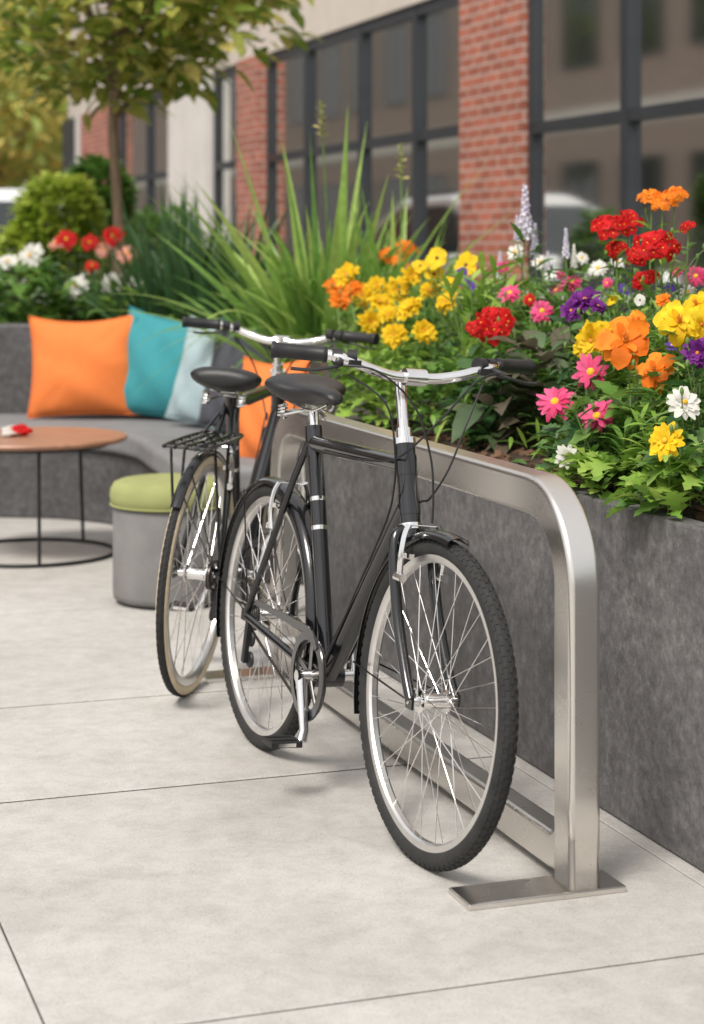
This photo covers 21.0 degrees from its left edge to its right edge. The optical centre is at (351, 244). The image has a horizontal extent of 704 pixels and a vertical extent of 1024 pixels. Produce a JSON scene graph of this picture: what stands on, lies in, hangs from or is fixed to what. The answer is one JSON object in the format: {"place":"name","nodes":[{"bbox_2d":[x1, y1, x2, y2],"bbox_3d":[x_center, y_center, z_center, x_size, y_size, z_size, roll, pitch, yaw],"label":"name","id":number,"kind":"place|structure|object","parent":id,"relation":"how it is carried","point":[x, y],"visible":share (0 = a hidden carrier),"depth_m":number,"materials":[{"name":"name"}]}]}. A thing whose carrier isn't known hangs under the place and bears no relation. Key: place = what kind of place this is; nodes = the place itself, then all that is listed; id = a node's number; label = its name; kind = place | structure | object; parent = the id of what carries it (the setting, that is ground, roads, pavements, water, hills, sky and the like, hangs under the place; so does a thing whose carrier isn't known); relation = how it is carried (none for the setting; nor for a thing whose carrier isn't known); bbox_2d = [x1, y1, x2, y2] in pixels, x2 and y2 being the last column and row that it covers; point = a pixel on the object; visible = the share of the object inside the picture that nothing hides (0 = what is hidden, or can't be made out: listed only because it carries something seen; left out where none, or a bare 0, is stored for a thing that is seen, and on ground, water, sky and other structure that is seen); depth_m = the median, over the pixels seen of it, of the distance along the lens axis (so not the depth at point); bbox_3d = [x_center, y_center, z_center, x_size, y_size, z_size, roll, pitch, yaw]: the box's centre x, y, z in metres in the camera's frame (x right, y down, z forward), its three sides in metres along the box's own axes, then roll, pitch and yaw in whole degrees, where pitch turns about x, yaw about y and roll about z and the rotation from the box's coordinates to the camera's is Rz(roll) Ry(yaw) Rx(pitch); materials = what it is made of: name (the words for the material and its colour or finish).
{"place":"outdoors","nodes":[
{"label":"outdoors","id":0,"kind":"place"},
{"bbox_2d":[0,926,42,1022],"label":"pavement bedding","id":1,"kind":"object","parent":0,"point":[22,976],"depth_m":3.43,"materials":[{"name":"grey concrete"}]},
{"bbox_2d":[0,517,703,1023],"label":"pavement","id":2,"kind":"structure","parent":0,"point":[194,857],"depth_m":3.97,"materials":[{"name":"concrete"}]},
{"bbox_2d":[0,219,67,320],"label":"shrub","id":3,"kind":"object","parent":2,"relation":"on","point":[10,232],"visible":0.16,"depth_m":12.65,"materials":[{"name":"green plant"}]},
{"bbox_2d":[0,187,96,297],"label":"parked car","id":4,"kind":"object","parent":2,"relation":"on","point":[6,195],"visible":0.01,"depth_m":18.64,"materials":[{"name":"white paint"}]},
{"bbox_2d":[4,170,110,313],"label":"shrub","id":5,"kind":"object","parent":2,"relation":"on","point":[39,204],"visible":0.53,"depth_m":12.71,"materials":[{"name":"green plant"}]},
{"bbox_2d":[0,427,127,567],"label":"coffee table","id":6,"kind":"object","parent":2,"relation":"on","point":[38,440],"visible":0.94,"depth_m":7.86,"materials":[{"name":"brown wood"}]},
{"bbox_2d":[0,424,32,436],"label":"napkin","id":7,"kind":"object","parent":6,"relation":"on","point":[17,430],"visible":1,"depth_m":7.99,"materials":[{"name":"white fabric"}]},
{"bbox_2d":[61,153,140,297],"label":"shrub","id":8,"kind":"object","parent":2,"relation":"on","point":[97,167],"visible":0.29,"depth_m":14.38,"materials":[{"name":"green plant"}]},
{"bbox_2d":[100,204,214,300],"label":"shrub","id":9,"kind":"object","parent":2,"relation":"on","point":[148,220],"visible":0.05,"depth_m":15.34,"materials":[{"name":"green plant"}]},
{"bbox_2d":[110,473,221,606],"bbox_3d":[-0.665,1.077,7.000,0.454,0.442,0.454,0,0,0],"label":"stool","id":10,"kind":"object","parent":2,"relation":"on","point":[141,504],"visible":0.54,"depth_m":6.82,"materials":[{"name":"fabric"}]},
{"bbox_2d":[0,323,363,584],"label":"bench","id":11,"kind":"object","parent":2,"relation":"on","point":[140,450],"visible":0.23,"depth_m":9.07,"materials":[{"name":"fabric"}]},
{"bbox_2d":[27,314,139,417],"bbox_3d":[-1.329,0.595,9.411,0.574,0.524,0.233,0,0,0],"label":"cushion","id":12,"kind":"object","parent":11,"relation":"on","point":[79,368],"visible":1,"depth_m":9.35,"materials":[{"name":"orange fabric"}]},
{"bbox_2d":[124,306,223,421],"bbox_3d":[-0.908,0.590,9.332,0.597,0.577,0.217,0,0,20],"label":"cushion","id":13,"kind":"object","parent":11,"relation":"on","point":[152,395],"visible":0.57,"depth_m":9.29,"materials":[{"name":"teal fabric"}]},
{"bbox_2d":[165,315,255,430],"bbox_3d":[-0.663,0.606,8.918,0.514,0.550,0.182,0,0,36],"label":"cushion","id":14,"kind":"object","parent":11,"relation":"on","point":[185,401],"visible":0.31,"depth_m":8.92,"materials":[{"name":"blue fabric"}]},
{"bbox_2d":[197,317,270,428],"bbox_3d":[-0.522,0.597,8.594,0.467,0.532,0.172,0,0,44],"label":"cushion","id":15,"kind":"object","parent":11,"relation":"on","point":[224,353],"visible":0.23,"depth_m":8.60,"materials":[{"name":"grey fabric"}]},
{"bbox_2d":[239,356,309,458],"bbox_3d":[-0.336,0.677,7.695,0.434,0.477,0.199,0,0,41],"label":"cushion","id":16,"kind":"object","parent":11,"relation":"on","point":[251,418],"visible":0.24,"depth_m":7.65,"materials":[{"name":"orange fabric"}]},
{"bbox_2d":[155,316,379,696],"bbox_3d":[-0.333,0.788,6.056,0.678,1.051,1.743,5,1,12],"label":"bicycle","id":17,"kind":"object","parent":2,"relation":"on","point":[230,384],"visible":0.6,"depth_m":5.64,"materials":[{"name":"black paint"}]},
{"bbox_2d":[216,341,537,871],"bbox_3d":[-0.013,0.773,4.517,0.664,1.081,1.723,5,-2,-22],"label":"bicycle","id":18,"kind":"object","parent":2,"relation":"on","point":[408,544],"visible":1,"depth_m":4.29,"materials":[{"name":"black paint"}]},
{"bbox_2d":[202,408,625,910],"bbox_3d":[0.043,0.898,4.811,0.345,0.824,2.160,0,0,-19],"label":"bike rack","id":19,"kind":"object","parent":2,"relation":"on","point":[563,842],"visible":0.82,"depth_m":3.90,"materials":[{"name":"silver metal"}]},
{"bbox_2d":[323,400,703,871],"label":"planter","id":20,"kind":"object","parent":2,"relation":"on","point":[651,573],"visible":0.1,"depth_m":4.43,"materials":[{"name":"concrete"}]},
{"bbox_2d":[313,276,367,400],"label":"flowering plant","id":21,"kind":"object","parent":20,"relation":"on","point":[340,298],"visible":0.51,"depth_m":7.16,"materials":[{"name":"orange plant"}]},
{"bbox_2d":[327,345,441,425],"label":"leafy plant","id":22,"kind":"object","parent":20,"relation":"on","point":[354,399],"visible":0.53,"depth_m":6.32,"materials":[{"name":"green plant"}]},
{"bbox_2d":[332,261,437,417],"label":"flowering plant","id":23,"kind":"object","parent":20,"relation":"on","point":[395,334],"visible":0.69,"depth_m":6.72,"materials":[{"name":"yellow plant"}]},
{"bbox_2d":[393,358,472,430],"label":"leafy plant","id":24,"kind":"object","parent":20,"relation":"on","point":[426,392],"visible":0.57,"depth_m":6.05,"materials":[{"name":"green plant"}]},
{"bbox_2d":[404,247,477,414],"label":"flowering plant","id":25,"kind":"object","parent":20,"relation":"on","point":[432,263],"visible":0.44,"depth_m":6.79,"materials":[{"name":"yellow plant"}]},
{"bbox_2d":[440,267,478,428],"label":"flowering plant","id":26,"kind":"object","parent":20,"relation":"on","point":[473,287],"visible":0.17,"depth_m":6.34,"materials":[{"name":"green plant"}]},
{"bbox_2d":[437,306,540,448],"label":"flowering plant","id":27,"kind":"object","parent":20,"relation":"on","point":[489,322],"visible":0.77,"depth_m":5.71,"materials":[{"name":"red plant"}]},
{"bbox_2d":[430,251,554,430],"bbox_3d":[0.460,0.315,6.201,0.437,0.592,0.500,0,0,27],"label":"leafy plant","id":28,"kind":"object","parent":20,"relation":"on","point":[467,340],"visible":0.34,"depth_m":6.19,"materials":[{"name":"green plant"}]},
{"bbox_2d":[444,365,545,453],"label":"leafy plant","id":29,"kind":"object","parent":20,"relation":"on","point":[463,410],"visible":0.75,"depth_m":5.60,"materials":[{"name":"green plant"}]},
{"bbox_2d":[474,261,576,438],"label":"flowering plant","id":30,"kind":"object","parent":20,"relation":"on","point":[540,310],"visible":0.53,"depth_m":5.94,"materials":[{"name":"pink plant"}]},
{"bbox_2d":[493,184,558,420],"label":"tall spike plant","id":31,"kind":"object","parent":20,"relation":"on","point":[522,229],"visible":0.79,"depth_m":6.21,"materials":[{"name":"purple plant"}]},
{"bbox_2d":[476,326,584,450],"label":"leafy plant","id":32,"kind":"object","parent":20,"relation":"on","point":[534,340],"visible":0.48,"depth_m":5.62,"materials":[{"name":"green plant"}]},
{"bbox_2d":[369,277,703,507],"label":"ground cover","id":33,"kind":"object","parent":20,"relation":"on","point":[450,353],"visible":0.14,"depth_m":5.90,"materials":[{"name":"green plant"}]},
{"bbox_2d":[485,227,589,436],"bbox_3d":[0.631,0.286,6.483,0.330,0.685,1.150,0,0,-8],"label":"tall spike plant","id":34,"kind":"object","parent":20,"relation":"on","point":[566,248],"visible":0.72,"depth_m":6.08,"materials":[{"name":"purple plant"}]},
{"bbox_2d":[501,282,578,420],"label":"leafy plant","id":35,"kind":"object","parent":20,"relation":"on","point":[556,298],"visible":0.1,"depth_m":6.18,"materials":[{"name":"green plant"}]},
{"bbox_2d":[529,265,582,428],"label":"flowering plant","id":36,"kind":"object","parent":20,"relation":"on","point":[573,284],"visible":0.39,"depth_m":6.05,"materials":[{"name":"pink plant"}]},
{"bbox_2d":[535,444,601,485],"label":"flowering plant","id":37,"kind":"object","parent":20,"relation":"on","point":[562,449],"visible":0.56,"depth_m":4.64,"materials":[{"name":"white plant"}]},
{"bbox_2d":[507,243,633,407],"bbox_3d":[0.719,0.301,6.610,0.474,0.620,0.859,0,0,-40],"label":"flowering plant","id":38,"kind":"object","parent":20,"relation":"on","point":[582,257],"visible":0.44,"depth_m":6.48,"materials":[{"name":"white plant"}]},
{"bbox_2d":[529,285,613,451],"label":"flowering plant","id":39,"kind":"object","parent":20,"relation":"on","point":[575,305],"visible":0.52,"depth_m":5.35,"materials":[{"name":"purple plant"}]},
{"bbox_2d":[532,353,631,483],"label":"flowering plant","id":40,"kind":"object","parent":20,"relation":"on","point":[552,402],"visible":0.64,"depth_m":4.86,"materials":[{"name":"pink plant"}]},
{"bbox_2d":[534,319,640,479],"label":"flowering plant","id":41,"kind":"object","parent":20,"relation":"on","point":[585,337],"visible":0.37,"depth_m":5.00,"materials":[{"name":"yellow plant"}]},
{"bbox_2d":[553,445,646,498],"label":"leafy plant","id":42,"kind":"object","parent":20,"relation":"on","point":[594,463],"visible":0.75,"depth_m":4.52,"materials":[{"name":"green plant"}]},
{"bbox_2d":[559,209,658,398],"bbox_3d":[0.784,0.258,5.446,0.358,0.731,0.523,0,0,0],"label":"flowering plant","id":43,"kind":"object","parent":20,"relation":"on","point":[615,249],"visible":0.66,"depth_m":5.59,"materials":[{"name":"red plant"}]},
{"bbox_2d":[558,394,661,491],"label":"leafy plant","id":44,"kind":"object","parent":20,"relation":"on","point":[618,442],"visible":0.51,"depth_m":4.65,"materials":[{"name":"green plant"}]},
{"bbox_2d":[563,315,700,464],"bbox_3d":[0.794,0.398,5.218,0.517,0.426,0.338,0,0,-27],"label":"leafy plant","id":45,"kind":"object","parent":20,"relation":"on","point":[660,342],"visible":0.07,"depth_m":5.18,"materials":[{"name":"green plant"}]},
{"bbox_2d":[567,309,702,489],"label":"flowering plant","id":46,"kind":"object","parent":20,"relation":"on","point":[623,342],"visible":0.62,"depth_m":4.75,"materials":[{"name":"orange plant"}]},
{"bbox_2d":[582,278,694,455],"bbox_3d":[0.771,0.350,5.095,0.377,0.521,0.321,0,0,32],"label":"flowering plant","id":47,"kind":"object","parent":20,"relation":"on","point":[661,300],"visible":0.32,"depth_m":5.09,"materials":[{"name":"green plant"}]},
{"bbox_2d":[602,421,703,518],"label":"flowering plant","id":48,"kind":"object","parent":20,"relation":"on","point":[665,440],"visible":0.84,"depth_m":4.12,"materials":[{"name":"yellow plant"}]},
{"bbox_2d":[607,386,703,515],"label":"flowering plant","id":49,"kind":"object","parent":20,"relation":"on","point":[683,401],"visible":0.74,"depth_m":4.18,"materials":[{"name":"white plant"}]},
{"bbox_2d":[621,384,695,506],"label":"leafy plant","id":50,"kind":"object","parent":20,"relation":"on","point":[648,428],"visible":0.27,"depth_m":4.44,"materials":[{"name":"green plant"}]},
{"bbox_2d":[614,291,703,499],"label":"flowering plant","id":51,"kind":"object","parent":20,"relation":"on","point":[676,321],"visible":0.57,"depth_m":4.50,"materials":[{"name":"yellow plant"}]},
{"bbox_2d":[615,265,703,429],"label":"flowering plant","id":52,"kind":"object","parent":20,"relation":"on","point":[697,275],"visible":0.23,"depth_m":5.49,"materials":[{"name":"pink plant"}]},
{"bbox_2d":[618,220,703,445],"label":"flowering plant","id":53,"kind":"object","parent":20,"relation":"on","point":[654,243],"visible":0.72,"depth_m":5.16,"materials":[{"name":"red plant"}]},
{"bbox_2d":[631,186,693,413],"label":"flowering plant","id":54,"kind":"object","parent":20,"relation":"on","point":[657,200],"visible":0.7,"depth_m":5.45,"materials":[{"name":"orange plant"}]},
{"bbox_2d":[628,440,703,512],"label":"leafy plant","id":55,"kind":"object","parent":20,"relation":"on","point":[674,499],"visible":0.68,"depth_m":4.13,"materials":[{"name":"green plant"}]},
{"bbox_2d":[637,337,703,506],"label":"flowering plant","id":56,"kind":"object","parent":20,"relation":"on","point":[693,353],"visible":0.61,"depth_m":4.42,"materials":[{"name":"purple plant"}]},
{"bbox_3d":[-1.370,0.939,9.809,4.060,0.738,4.982,0,0,0],"label":"planter","id":57,"kind":"object","parent":2,"relation":"on","visible":0},
{"bbox_2d":[0,255,71,322],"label":"leafy plant","id":58,"kind":"object","parent":57,"relation":"on","point":[47,285],"visible":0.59,"depth_m":10.05,"materials":[{"name":"green plant"}]},
{"bbox_2d":[0,243,99,322],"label":"flowering plant","id":59,"kind":"object","parent":57,"relation":"on","point":[27,255],"visible":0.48,"depth_m":10.27,"materials":[{"name":"white plant"}]},
{"bbox_2d":[34,226,127,321],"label":"flowering plant","id":60,"kind":"object","parent":57,"relation":"on","point":[66,239],"visible":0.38,"depth_m":10.90,"materials":[{"name":"red plant"}]},
{"bbox_2d":[82,245,141,321],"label":"flowering plant","id":61,"kind":"object","parent":57,"relation":"on","point":[91,266],"visible":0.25,"depth_m":10.39,"materials":[{"name":"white plant"}]},
{"bbox_2d":[17,181,301,320],"bbox_3d":[-1.008,0.119,10.011,1.493,1.025,1.418,0,0,0],"label":"spiky plant","id":62,"kind":"object","parent":57,"relation":"on","point":[144,269],"visible":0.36,"depth_m":9.85,"materials":[{"name":"green plant"}]},
{"bbox_2d":[0,0,322,315],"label":"tree","id":63,"kind":"object","parent":57,"relation":"on","point":[126,53],"visible":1,"depth_m":11.11,"materials":[{"name":"green plant"}]},
{"bbox_2d":[81,181,326,327],"bbox_3d":[-0.714,0.145,9.807,1.153,0.976,1.493,0,0,-43],"label":"spiky plant","id":64,"kind":"object","parent":57,"relation":"on","point":[186,287],"visible":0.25,"depth_m":9.63,"materials":[{"name":"green plant"}]},
{"bbox_2d":[0,272,469,388],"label":"ground cover","id":65,"kind":"object","parent":57,"relation":"in","point":[48,309],"visible":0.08,"depth_m":10.09,"materials":[{"name":"green plant"}]},
{"bbox_2d":[128,214,389,400],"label":"ornamental grass","id":66,"kind":"object","parent":57,"relation":"in","point":[232,314],"depth_m":8.79,"materials":[{"name":"green plant"}]},
{"bbox_2d":[80,100,541,385],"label":"ornamental grass","id":67,"kind":"object","parent":57,"relation":"in","point":[297,305],"depth_m":8.10,"materials":[{"name":"green plant"}]},
{"bbox_2d":[378,239,425,362],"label":"flowering plant","id":68,"kind":"object","parent":57,"relation":"on","point":[387,260],"visible":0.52,"depth_m":8.00,"materials":[{"name":"orange plant"}]},
{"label":"ground","id":69,"kind":"structure","parent":0,"visible":0},
{"bbox_2d":[0,1,68,188],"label":"tree","id":70,"kind":"object","parent":69,"relation":"on","point":[54,24],"depth_m":56.89,"materials":[{"name":"green plant"}]},
{"bbox_2d":[0,0,70,201],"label":"tree","id":71,"kind":"object","parent":69,"relation":"on","point":[18,150],"visible":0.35,"depth_m":42.32,"materials":[{"name":"green plant"}]},
{"bbox_2d":[22,77,67,186],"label":"tree","id":72,"kind":"object","parent":69,"relation":"on","point":[62,108],"visible":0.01,"depth_m":48.47,"materials":[{"name":"green plant"}]},
{"bbox_2d":[62,0,703,428],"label":"shop building","id":73,"kind":"structure","parent":69,"relation":"on","point":[576,116],"depth_m":14.85,"materials":[{"name":"red brick"}]},
{"bbox_2d":[119,101,146,241],"bbox_3d":[-2.914,-0.805,25.745,0.130,2.326,1.786,0,0,-19],"label":"window","id":74,"kind":"structure","parent":73,"relation":"in","point":[132,131],"depth_m":25.71,"materials":[{"name":"metal"}]},
{"bbox_2d":[147,91,167,250],"bbox_3d":[-2.366,-0.805,24.147,0.130,2.326,1.586,0,0,-19],"label":"window","id":75,"kind":"structure","parent":73,"relation":"in","point":[157,134],"depth_m":24.52,"materials":[{"name":"glass"}]},
{"bbox_2d":[214,65,235,245],"bbox_3d":[-1.302,-0.805,21.044,0.130,2.326,1.326,0,0,-19],"label":"window","id":76,"kind":"structure","parent":73,"relation":"in","point":[224,140],"depth_m":21.31,"materials":[{"name":"glass"}]},
{"bbox_2d":[267,45,304,276],"bbox_3d":[-0.604,-0.805,19.016,0.130,2.326,1.316,0,0,-19],"label":"window","id":77,"kind":"structure","parent":73,"relation":"in","point":[286,79],"depth_m":19.13,"materials":[{"name":"glass"}]},
{"bbox_2d":[305,23,359,258],"bbox_3d":[-0.131,-0.805,17.635,0.130,2.326,1.596,0,0,-19],"label":"window","id":78,"kind":"structure","parent":73,"relation":"in","point":[332,66],"depth_m":17.73,"materials":[{"name":"glass"}]},
{"bbox_2d":[360,5,413,276],"bbox_3d":[0.348,-0.805,16.234,0.130,2.326,1.356,0,0,-19],"label":"window","id":79,"kind":"structure","parent":73,"relation":"in","point":[386,41],"depth_m":16.29,"materials":[{"name":"glass"}]},
{"bbox_2d":[414,0,458,280],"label":"window","id":80,"kind":"structure","parent":73,"relation":"in","point":[436,22],"depth_m":15.21,"materials":[{"name":"glass"}]},
{"bbox_2d":[528,0,623,293],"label":"window","id":81,"kind":"structure","parent":73,"relation":"in","point":[576,47],"depth_m":12.81,"materials":[{"name":"glass"}]},
{"bbox_2d":[624,0,703,296],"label":"window","id":82,"kind":"structure","parent":73,"relation":"in","point":[664,39],"depth_m":11.60,"materials":[{"name":"glass"}]}
]}

